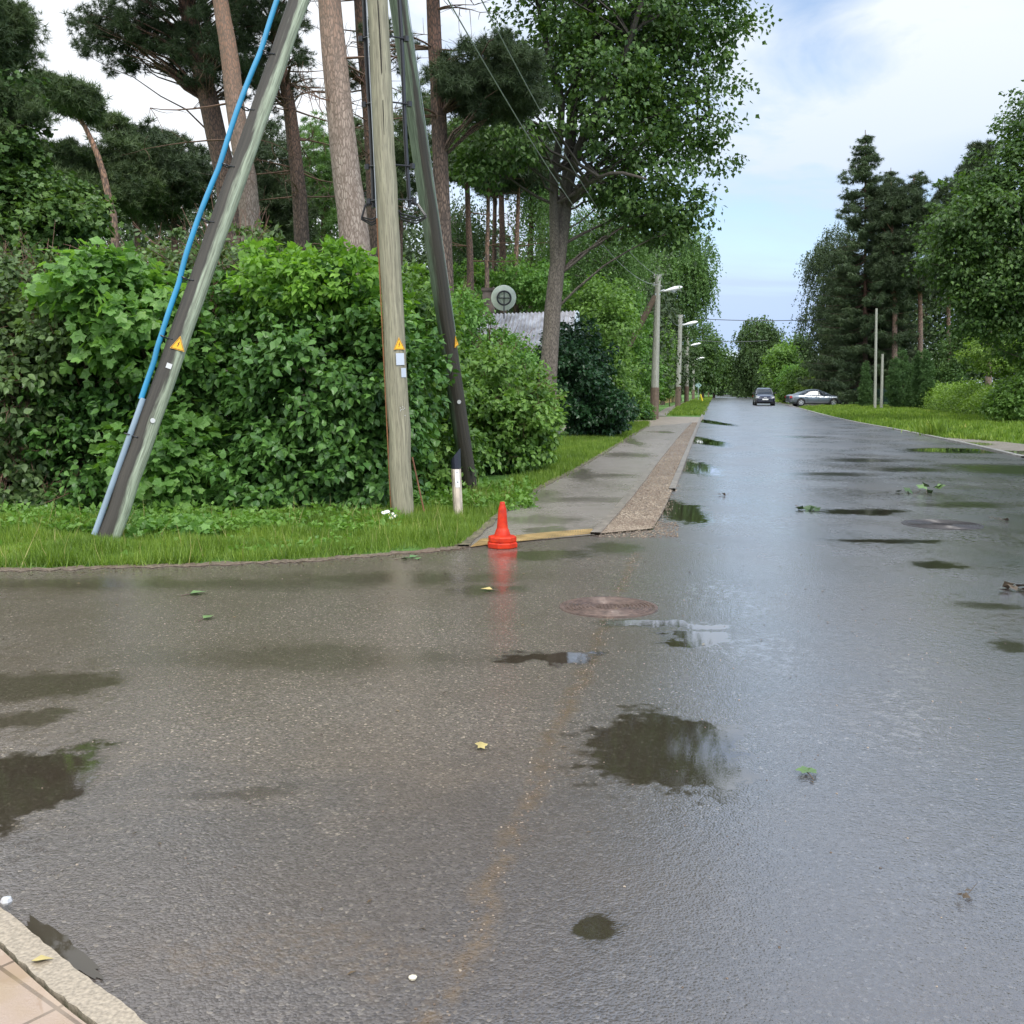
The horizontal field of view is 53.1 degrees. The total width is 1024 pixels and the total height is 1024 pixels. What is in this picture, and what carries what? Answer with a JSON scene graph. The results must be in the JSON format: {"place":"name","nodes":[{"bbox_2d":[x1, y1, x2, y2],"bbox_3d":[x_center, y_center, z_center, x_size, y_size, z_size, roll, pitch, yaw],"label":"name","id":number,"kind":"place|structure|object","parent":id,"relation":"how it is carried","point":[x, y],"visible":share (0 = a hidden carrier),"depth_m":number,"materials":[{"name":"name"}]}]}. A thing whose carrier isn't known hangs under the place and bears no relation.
{"place":"outdoors","nodes":[
{"label":"outdoors","id":0,"kind":"place"},
{"bbox_2d":[0,949,85,1023],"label":"corner pavement","id":1,"kind":"structure","parent":0,"point":[25,998],"depth_m":2.62,"materials":[{"name":"tile"}]},
{"bbox_2d":[405,189,498,310],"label":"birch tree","id":2,"kind":"object","parent":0,"point":[460,255],"visible":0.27,"depth_m":46.34,"materials":[{"name":"green plant"}]},
{"bbox_2d":[0,394,1023,1023],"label":"road","id":3,"kind":"structure","parent":0,"point":[710,728],"depth_m":4.36,"materials":[{"name":"asphalt"}]},
{"bbox_2d":[26,914,103,979],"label":"puddle","id":4,"kind":"object","parent":3,"relation":"on","point":[60,944],"visible":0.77,"depth_m":2.92,"materials":[{"name":"grey liquid"}]},
{"bbox_2d":[0,907,146,1023],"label":"kerb","id":5,"kind":"structure","parent":3,"relation":"on","point":[73,990],"depth_m":2.72,"materials":[{"name":"concrete"}]},
{"bbox_2d":[488,541,516,548],"bbox_3d":[-0.096,0.284,10.264,0.299,0.138,0.299,0,7,0],"label":"traffic cone","id":6,"kind":"object","parent":3,"relation":"on","point":[502,545],"visible":0.63,"depth_m":10.14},
{"bbox_2d":[488,502,516,542],"bbox_3d":[-0.096,0.097,10.241,0.265,0.398,0.265,4,8,32],"label":"traffic cone","id":7,"kind":"object","parent":6,"relation":"on","point":[502,534],"visible":1,"depth_m":10.19,"materials":[{"name":"plastic"}]},
{"bbox_2d":[15,554,1005,1023],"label":"road grit","id":8,"kind":"object","parent":3,"relation":"on","point":[525,798],"visible":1,"depth_m":3.77,"materials":[{"name":"gravel"}]},
{"bbox_2d":[560,596,657,617],"bbox_3d":[0.705,0.691,7.473,0.715,0.012,0.715,0,7,0],"label":"manhole cover","id":9,"kind":"object","parent":3,"relation":"on","point":[603,606],"visible":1,"depth_m":7.45,"materials":[{"name":"metal"}]},
{"bbox_2d":[775,402,1023,457],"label":"kerb","id":10,"kind":"structure","parent":3,"relation":"on","point":[990,448],"depth_m":32.23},
{"bbox_2d":[901,519,983,529],"bbox_3d":[5.038,0.143,11.992,0.892,0.012,0.892,0,7,0],"label":"manhole cover","id":11,"kind":"object","parent":3,"relation":"on","point":[943,524],"visible":1,"depth_m":11.95,"materials":[{"name":"metal"}]},
{"bbox_2d":[2,392,1023,567],"bbox_3d":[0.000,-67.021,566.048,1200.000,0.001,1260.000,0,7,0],"label":"ground","id":12,"kind":"structure","parent":0,"point":[493,476],"depth_m":17.81,"materials":[{"name":"soil"}]},
{"bbox_2d":[0,0,62,159],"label":"pine tree","id":13,"kind":"object","parent":12,"relation":"on","point":[19,22],"visible":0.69,"depth_m":18.07,"materials":[{"name":"green plant"}]},
{"bbox_2d":[0,242,113,510],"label":"shrub","id":14,"kind":"object","parent":12,"relation":"on","point":[26,354],"visible":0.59,"depth_m":13.44,"materials":[{"name":"green plant"}]},
{"bbox_2d":[0,38,123,271],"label":"leafy tree","id":15,"kind":"object","parent":12,"relation":"on","point":[38,201],"visible":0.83,"depth_m":17.92,"materials":[{"name":"plant"}]},
{"bbox_2d":[20,62,118,247],"bbox_3d":[-14.263,-8.299,33.340,3.059,11.663,3.308,0,7,0],"label":"pine tree","id":16,"kind":"object","parent":12,"relation":"on","point":[81,102],"visible":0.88,"depth_m":32.30,"materials":[{"name":"plant"}]},
{"bbox_2d":[33,134,135,227],"bbox_3d":[-15.125,-7.826,35.233,4.757,10.270,5.666,0,7,0],"label":"pine tree","id":17,"kind":"object","parent":12,"relation":"on","point":[70,153],"visible":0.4,"depth_m":33.95,"materials":[{"name":"green plant"}]},
{"bbox_2d":[19,236,241,512],"bbox_3d":[-4.784,-1.689,13.400,2.875,3.633,2.480,0,7,0],"label":"shrub","id":18,"kind":"object","parent":12,"relation":"on","point":[80,285],"visible":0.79,"depth_m":12.77,"materials":[{"name":"green plant"}]},
{"bbox_2d":[81,108,186,251],"bbox_3d":[-14.019,-8.673,37.366,3.833,11.434,5.167,0,7,0],"label":"pine tree","id":19,"kind":"object","parent":12,"relation":"on","point":[123,141],"visible":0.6,"depth_m":35.94,"materials":[{"name":"green plant"}]},
{"bbox_2d":[0,188,287,416],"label":"shrub","id":20,"kind":"object","parent":12,"relation":"on","point":[171,259],"visible":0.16,"depth_m":14.85,"materials":[{"name":"green plant"}]},
{"bbox_2d":[0,261,317,509],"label":"shrub","id":21,"kind":"object","parent":12,"relation":"on","point":[198,379],"visible":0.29,"depth_m":13.48,"materials":[{"name":"green plant"}]},
{"bbox_2d":[58,0,286,418],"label":"pine tree","id":22,"kind":"object","parent":12,"relation":"on","point":[189,40],"visible":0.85,"depth_m":24.50,"materials":[{"name":"green plant"}]},
{"bbox_2d":[130,113,216,252],"bbox_3d":[-12.845,-8.974,39.104,4.015,11.614,5.785,0,7,0],"label":"pine tree","id":23,"kind":"object","parent":12,"relation":"on","point":[185,180],"visible":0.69,"depth_m":37.79,"materials":[{"name":"green plant"}]},
{"bbox_2d":[125,512,227,538],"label":"weeds","id":24,"kind":"object","parent":12,"relation":"on","point":[182,523],"visible":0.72,"depth_m":10.96,"materials":[{"name":"green plant"}]},
{"bbox_2d":[0,531,368,555],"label":"weeds","id":25,"kind":"object","parent":12,"relation":"on","point":[301,541],"visible":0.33,"depth_m":10.16,"materials":[{"name":"green plant"}]},
{"bbox_2d":[91,0,309,539],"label":"leaning pole","id":26,"kind":"object","parent":12,"relation":"on","point":[129,469],"visible":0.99,"depth_m":10.98,"materials":[{"name":"grey"}]},
{"bbox_2d":[0,496,404,535],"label":"weeds","id":27,"kind":"object","parent":12,"relation":"on","point":[246,517],"visible":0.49,"depth_m":11.74,"materials":[{"name":"green plant"}]},
{"bbox_2d":[125,0,302,391],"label":"pine tree","id":28,"kind":"object","parent":12,"relation":"on","point":[231,74],"visible":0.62,"depth_m":21.93,"materials":[{"name":"brown plant"}]},
{"bbox_2d":[0,545,475,571],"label":"soil edge","id":29,"kind":"object","parent":12,"relation":"on","point":[275,561],"visible":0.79,"depth_m":9.34,"materials":[{"name":"soil"}]},
{"bbox_2d":[0,472,527,568],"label":"grass","id":30,"kind":"structure","parent":12,"relation":"on","point":[408,530],"depth_m":10.36,"materials":[{"name":"plant"}]},
{"bbox_2d":[205,112,327,250],"bbox_3d":[-9.506,-9.624,41.226,4.763,12.396,5.825,0,7,0],"label":"pine tree","id":31,"kind":"object","parent":12,"relation":"on","point":[280,211],"visible":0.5,"depth_m":39.73,"materials":[{"name":"green plant"}]},
{"bbox_2d":[194,0,370,410],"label":"pine tree","id":32,"kind":"object","parent":12,"relation":"on","point":[299,196],"visible":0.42,"depth_m":25.97,"materials":[{"name":"brown plant"}]},
{"bbox_2d":[222,234,421,360],"bbox_3d":[-2.537,-1.970,14.209,2.580,3.702,2.663,0,7,0],"label":"shrub","id":33,"kind":"object","parent":12,"relation":"on","point":[296,278],"visible":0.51,"depth_m":13.27,"materials":[{"name":"green plant"}]},
{"bbox_2d":[279,109,365,362],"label":"pine tree","id":34,"kind":"object","parent":12,"relation":"on","point":[320,162],"visible":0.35,"depth_m":43.55,"materials":[{"name":"green plant"}]},
{"bbox_2d":[190,259,468,516],"bbox_3d":[-2.535,-1.705,13.851,3.950,3.473,3.313,0,7,0],"label":"shrub","id":35,"kind":"object","parent":12,"relation":"on","point":[328,444],"visible":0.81,"depth_m":12.98,"materials":[{"name":"green plant"}]},
{"bbox_2d":[276,0,420,283],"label":"pine tree","id":36,"kind":"object","parent":12,"relation":"on","point":[353,229],"visible":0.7,"depth_m":16.70,"materials":[{"name":"brown plant"}]},
{"bbox_2d":[1,189,700,401],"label":"woodland","id":37,"kind":"object","parent":12,"relation":"on","point":[408,251],"visible":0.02,"depth_m":69.25,"materials":[{"name":"plant"}]},
{"bbox_2d":[308,0,457,260],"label":"pine tree","id":38,"kind":"object","parent":12,"relation":"on","point":[357,78],"visible":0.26,"depth_m":27.75,"materials":[{"name":"brown plant"}]},
{"bbox_2d":[328,77,447,265],"bbox_3d":[-4.431,-9.241,37.053,4.508,12.637,5.755,0,7,0],"label":"pine tree","id":39,"kind":"object","parent":12,"relation":"on","point":[400,159],"visible":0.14,"depth_m":35.97,"materials":[{"name":"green plant"}]},
{"bbox_2d":[358,0,426,515],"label":"utility pole","id":40,"kind":"object","parent":12,"relation":"on","point":[382,165],"visible":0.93,"depth_m":12.08,"materials":[{"name":"grey"}]},
{"bbox_2d":[389,0,477,490],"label":"leaning pole","id":41,"kind":"object","parent":12,"relation":"on","point":[421,158],"visible":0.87,"depth_m":13.88,"materials":[{"name":"grey"}]},
{"bbox_2d":[401,260,494,493],"bbox_3d":[-1.353,-2.048,15.856,2.089,3.642,2.723,3,7,22],"label":"shrub","id":42,"kind":"object","parent":12,"relation":"on","point":[446,453],"visible":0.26,"depth_m":15.42,"materials":[{"name":"green plant"}]},
{"bbox_2d":[346,0,563,296],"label":"pine tree","id":43,"kind":"object","parent":12,"relation":"on","point":[468,91],"visible":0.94,"depth_m":20.61,"materials":[{"name":"green plant"}]},
{"bbox_2d":[450,449,462,515],"bbox_3d":[-0.687,-0.338,12.712,0.156,0.911,0.105,0,7,0],"label":"marker post","id":44,"kind":"object","parent":12,"relation":"on","point":[455,460],"visible":0.93,"depth_m":12.68,"materials":[{"name":"white"}]},
{"bbox_2d":[423,115,511,296],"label":"pine tree","id":45,"kind":"object","parent":12,"relation":"on","point":[469,251],"visible":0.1,"depth_m":40.80,"materials":[{"name":"green plant"}]},
{"bbox_2d":[414,471,540,512],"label":"weeds","id":46,"kind":"object","parent":12,"relation":"on","point":[524,499],"visible":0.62,"depth_m":14.03,"materials":[{"name":"green plant"}]},
{"bbox_2d":[473,187,514,313],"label":"pine tree","id":47,"kind":"object","parent":12,"relation":"on","point":[494,225],"visible":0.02,"depth_m":53.55,"materials":[{"name":"brown plant"}]},
{"bbox_2d":[437,272,557,390],"bbox_3d":[-0.689,-2.991,21.318,3.339,4.018,3.194,0,7,0],"label":"shrub","id":48,"kind":"object","parent":12,"relation":"on","point":[473,319],"visible":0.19,"depth_m":20.54,"materials":[{"name":"green plant"}]},
{"bbox_2d":[470,187,530,313],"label":"pine tree","id":49,"kind":"object","parent":12,"relation":"on","point":[502,250],"visible":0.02,"depth_m":48.66,"materials":[{"name":"brown plant"}]},
{"bbox_2d":[473,145,529,287],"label":"pine tree","id":50,"kind":"object","parent":12,"relation":"on","point":[487,235],"visible":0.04,"depth_m":42.82,"materials":[{"name":"green wood"}]},
{"bbox_2d":[438,325,570,475],"bbox_3d":[-0.395,-2.070,19.452,3.028,2.837,3.925,0,7,0],"label":"shrub","id":51,"kind":"object","parent":12,"relation":"on","point":[515,421],"visible":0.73,"depth_m":18.53,"materials":[{"name":"green plant"}]},
{"bbox_2d":[453,253,571,313],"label":"shrub","id":52,"kind":"object","parent":12,"relation":"on","point":[529,284],"visible":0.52,"depth_m":44.28,"materials":[{"name":"green plant"}]},
{"bbox_2d":[456,287,580,433],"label":"house","id":53,"kind":"structure","parent":12,"relation":"on","point":[529,322],"depth_m":37.77,"materials":[{"name":"beige"}]},
{"bbox_2d":[491,285,515,318],"bbox_3d":[-0.301,-7.772,37.879,0.938,1.235,0.261,-1,7,-6],"label":"satellite dish","id":54,"kind":"object","parent":53,"relation":"attached to","point":[503,298],"visible":1,"depth_m":37.84,"materials":[{"name":"paint"}]},
{"bbox_2d":[493,130,563,313],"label":"pine tree","id":55,"kind":"object","parent":12,"relation":"on","point":[533,178],"visible":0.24,"depth_m":44.46,"materials":[{"name":"green wood"}]},
{"bbox_2d":[505,174,587,311],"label":"birch tree","id":56,"kind":"object","parent":12,"relation":"on","point":[540,212],"visible":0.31,"depth_m":49.83,"materials":[{"name":"green plant"}]},
{"bbox_2d":[486,420,650,489],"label":"grass","id":57,"kind":"structure","parent":12,"relation":"on","point":[576,451],"depth_m":23.76,"materials":[{"name":"plant"}]},
{"bbox_2d":[561,269,620,333],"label":"tree","id":58,"kind":"object","parent":12,"relation":"on","point":[580,303],"visible":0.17,"depth_m":43.11,"materials":[{"name":"green plant"}]},
{"bbox_2d":[533,312,649,436],"bbox_3d":[2.445,-4.323,32.823,4.036,4.138,5.140,0,7,0],"label":"shrub","id":59,"kind":"object","parent":12,"relation":"on","point":[596,403],"visible":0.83,"depth_m":31.55,"materials":[{"name":"green plant"}]},
{"bbox_2d":[430,0,782,431],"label":"maple tree","id":60,"kind":"object","parent":12,"relation":"on","point":[624,76],"visible":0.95,"depth_m":28.22,"materials":[{"name":"green plant"}]},
{"bbox_2d":[535,198,679,326],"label":"birch tree","id":61,"kind":"object","parent":12,"relation":"on","point":[628,260],"visible":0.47,"depth_m":48.14,"materials":[{"name":"green plant"}]},
{"bbox_2d":[583,277,648,422],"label":"shrub","id":62,"kind":"object","parent":12,"relation":"on","point":[614,325],"visible":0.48,"depth_m":40.26,"materials":[{"name":"green plant"}]},
{"bbox_2d":[612,271,667,401],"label":"tree","id":63,"kind":"object","parent":12,"relation":"on","point":[641,350],"visible":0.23,"depth_m":55.26,"materials":[{"name":"plant"}]},
{"bbox_2d":[590,422,691,535],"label":"kerb","id":64,"kind":"structure","parent":12,"relation":"on","point":[603,524],"depth_m":15.33,"materials":[{"name":"concrete"}]},
{"bbox_2d":[596,422,697,533],"bbox_3d":[4.821,-1.928,28.977,0.617,0.001,36.829,1,7,11],"label":"gravel strip","id":65,"kind":"object","parent":12,"relation":"on","point":[673,461],"visible":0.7,"depth_m":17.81,"materials":[{"name":"gravel"}]},
{"bbox_2d":[630,274,681,418],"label":"lamp pole","id":66,"kind":"object","parent":12,"relation":"on","point":[654,301],"visible":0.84,"depth_m":52.03,"materials":[{"name":"concrete"}]},
{"bbox_2d":[659,317,677,405],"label":"shrub","id":67,"kind":"object","parent":12,"relation":"on","point":[667,394],"visible":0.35,"depth_m":88.08,"materials":[{"name":"green plant"}]},
{"bbox_2d":[659,402,684,415],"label":"footpath","id":68,"kind":"structure","parent":12,"relation":"on","point":[664,411],"depth_m":71.92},
{"bbox_2d":[675,315,697,406],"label":"lamp pole","id":69,"kind":"object","parent":68,"relation":"on","point":[678,386],"visible":0.91,"depth_m":85.36,"materials":[{"name":"silver metal"}]},
{"bbox_2d":[632,225,726,355],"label":"birch tree","id":70,"kind":"object","parent":12,"relation":"on","point":[699,288],"visible":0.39,"depth_m":95.96,"materials":[{"name":"green plant"}]},
{"bbox_2d":[665,396,711,415],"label":"grass","id":71,"kind":"structure","parent":12,"relation":"on","point":[695,407],"depth_m":74.48,"materials":[{"name":"plant"}]},
{"bbox_2d":[681,326,705,400],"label":"roadside tree","id":72,"kind":"object","parent":12,"relation":"on","point":[694,354],"visible":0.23,"depth_m":119.46,"materials":[{"name":"plant"}]},
{"bbox_2d":[689,317,731,397],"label":"roadside tree","id":73,"kind":"object","parent":12,"relation":"on","point":[709,378],"visible":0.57,"depth_m":147.19,"materials":[{"name":"plant"}]},
{"bbox_2d":[695,329,739,397],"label":"roadside tree","id":74,"kind":"object","parent":12,"relation":"on","point":[727,378],"visible":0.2,"depth_m":162.27,"materials":[{"name":"plant"}]},
{"bbox_2d":[725,314,791,397],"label":"birch tree","id":75,"kind":"object","parent":12,"relation":"on","point":[748,364],"visible":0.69,"depth_m":161.09,"materials":[{"name":"green plant"}]},
{"bbox_2d":[777,366,817,395],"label":"roadside bush","id":76,"kind":"object","parent":12,"relation":"on","point":[790,378],"visible":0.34,"depth_m":103.66,"materials":[{"name":"green plant"}]},
{"bbox_2d":[782,331,816,374],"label":"roadside tree","id":77,"kind":"object","parent":12,"relation":"on","point":[799,341],"visible":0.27,"depth_m":136.78,"materials":[{"name":"plant"}]},
{"bbox_2d":[789,221,869,403],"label":"birch tree","id":78,"kind":"object","parent":12,"relation":"on","point":[819,265],"visible":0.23,"depth_m":99.64,"materials":[{"name":"plant"}]},
{"bbox_2d":[795,130,925,403],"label":"spruce tree","id":79,"kind":"object","parent":12,"relation":"on","point":[845,360],"visible":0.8,"depth_m":91.10,"materials":[{"name":"plant"}]},
{"bbox_2d":[856,360,873,406],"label":"thuja","id":80,"kind":"object","parent":12,"relation":"on","point":[865,395],"visible":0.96,"depth_m":81.13,"materials":[{"name":"green plant"}]},
{"bbox_2d":[855,171,926,400],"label":"spruce tree","id":81,"kind":"object","parent":12,"relation":"on","point":[909,346],"visible":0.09,"depth_m":93.41,"materials":[{"name":"plant"}]},
{"bbox_2d":[858,175,924,358],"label":"pine tree","id":82,"kind":"object","parent":12,"relation":"on","point":[888,220],"visible":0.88,"depth_m":88.76,"materials":[{"name":"plant"}]},
{"bbox_2d":[884,356,904,406],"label":"thuja","id":83,"kind":"object","parent":12,"relation":"on","point":[894,393],"visible":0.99,"depth_m":77.16,"materials":[{"name":"green plant"}]},
{"bbox_2d":[806,252,1015,386],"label":"woodland","id":84,"kind":"object","parent":12,"relation":"on","point":[932,320],"visible":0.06,"depth_m":116.69,"materials":[{"name":"plant"}]},
{"bbox_2d":[799,403,1023,443],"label":"grass","id":85,"kind":"structure","parent":12,"relation":"on","point":[1009,430],"depth_m":46.62,"materials":[{"name":"plant"}]},
{"bbox_2d":[886,170,942,357],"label":"pine tree","id":86,"kind":"object","parent":12,"relation":"on","point":[915,190],"visible":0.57,"depth_m":88.52,"materials":[{"name":"plant"}]},
{"bbox_2d":[909,351,925,407],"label":"thuja","id":87,"kind":"object","parent":12,"relation":"on","point":[915,381],"visible":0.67,"depth_m":73.23,"materials":[{"name":"green plant"}]},
{"bbox_2d":[916,349,935,408],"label":"thuja","id":88,"kind":"object","parent":12,"relation":"on","point":[927,383],"visible":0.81,"depth_m":72.17,"materials":[{"name":"green plant"}]},
{"bbox_2d":[916,415,955,435],"bbox_3d":[14.253,-2.932,34.353,1.279,0.776,1.232,4,8,30],"label":"grass tuft","id":89,"kind":"object","parent":12,"relation":"on","point":[933,427],"visible":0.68,"depth_m":34.24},
{"bbox_2d":[927,182,964,361],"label":"pine tree","id":90,"kind":"object","parent":12,"relation":"on","point":[941,193],"visible":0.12,"depth_m":92.23,"materials":[{"name":"plant"}]},
{"bbox_2d":[884,370,1022,420],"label":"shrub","id":91,"kind":"object","parent":12,"relation":"on","point":[962,397],"visible":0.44,"depth_m":60.86,"materials":[{"name":"green plant"}]},
{"bbox_2d":[925,313,992,385],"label":"shrub","id":92,"kind":"object","parent":12,"relation":"on","point":[950,370],"visible":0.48,"depth_m":84.24,"materials":[{"name":"green plant"}]},
{"bbox_2d":[900,80,1023,363],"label":"maple tree","id":93,"kind":"object","parent":12,"relation":"on","point":[990,299],"visible":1,"depth_m":44.34,"materials":[{"name":"green plant"}]},
{"bbox_2d":[943,137,1015,384],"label":"pine tree","id":94,"kind":"object","parent":12,"relation":"on","point":[983,147],"visible":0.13,"depth_m":76.83,"materials":[{"name":"plant"}]},
{"bbox_2d":[949,438,1023,454],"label":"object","id":95,"kind":"object","parent":12,"relation":"on","point":[1017,448],"visible":0.62,"depth_m":28.80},
{"bbox_2d":[953,328,1023,381],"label":"shrub","id":96,"kind":"object","parent":12,"relation":"on","point":[1005,367],"visible":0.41,"depth_m":57.15,"materials":[{"name":"green plant"}]},
{"bbox_2d":[976,359,1023,421],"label":"shrub","id":97,"kind":"object","parent":12,"relation":"on","point":[1004,401],"visible":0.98,"depth_m":45.21,"materials":[{"name":"green plant"}]},
{"bbox_2d":[14,0,1023,386],"label":"sky","id":98,"kind":"structure","parent":0,"point":[923,78],"materials":[{"name":"white"}]},
{"bbox_2d":[465,423,687,545],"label":"pavement","id":99,"kind":"structure","parent":0,"point":[592,494],"depth_m":15.88,"materials":[{"name":"concrete"}]},
{"bbox_2d":[471,529,594,546],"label":"tactile paving","id":100,"kind":"structure","parent":99,"relation":"on","point":[526,537],"depth_m":11.02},
{"bbox_2d":[457,427,646,546],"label":"kerb","id":101,"kind":"structure","parent":99,"relation":"on","point":[469,541],"depth_m":13.87,"materials":[{"name":"concrete"}]},
{"bbox_2d":[651,292,695,404],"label":"tree","id":102,"kind":"object","parent":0,"point":[684,357],"visible":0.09,"depth_m":93.47,"materials":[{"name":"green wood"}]},
{"bbox_2d":[777,402,843,406],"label":"side road","id":103,"kind":"structure","parent":0,"point":[804,405],"depth_m":98.20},
{"bbox_2d":[757,339,804,392],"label":"roadside tree","id":104,"kind":"object","parent":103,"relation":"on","point":[785,355],"visible":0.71,"depth_m":127.67,"materials":[{"name":"green plant"}]},
{"bbox_2d":[785,389,842,405],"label":"silver car","id":105,"kind":"object","parent":103,"relation":"on","point":[808,396],"visible":0.91,"depth_m":90.14,"materials":[{"name":"grey paint"}]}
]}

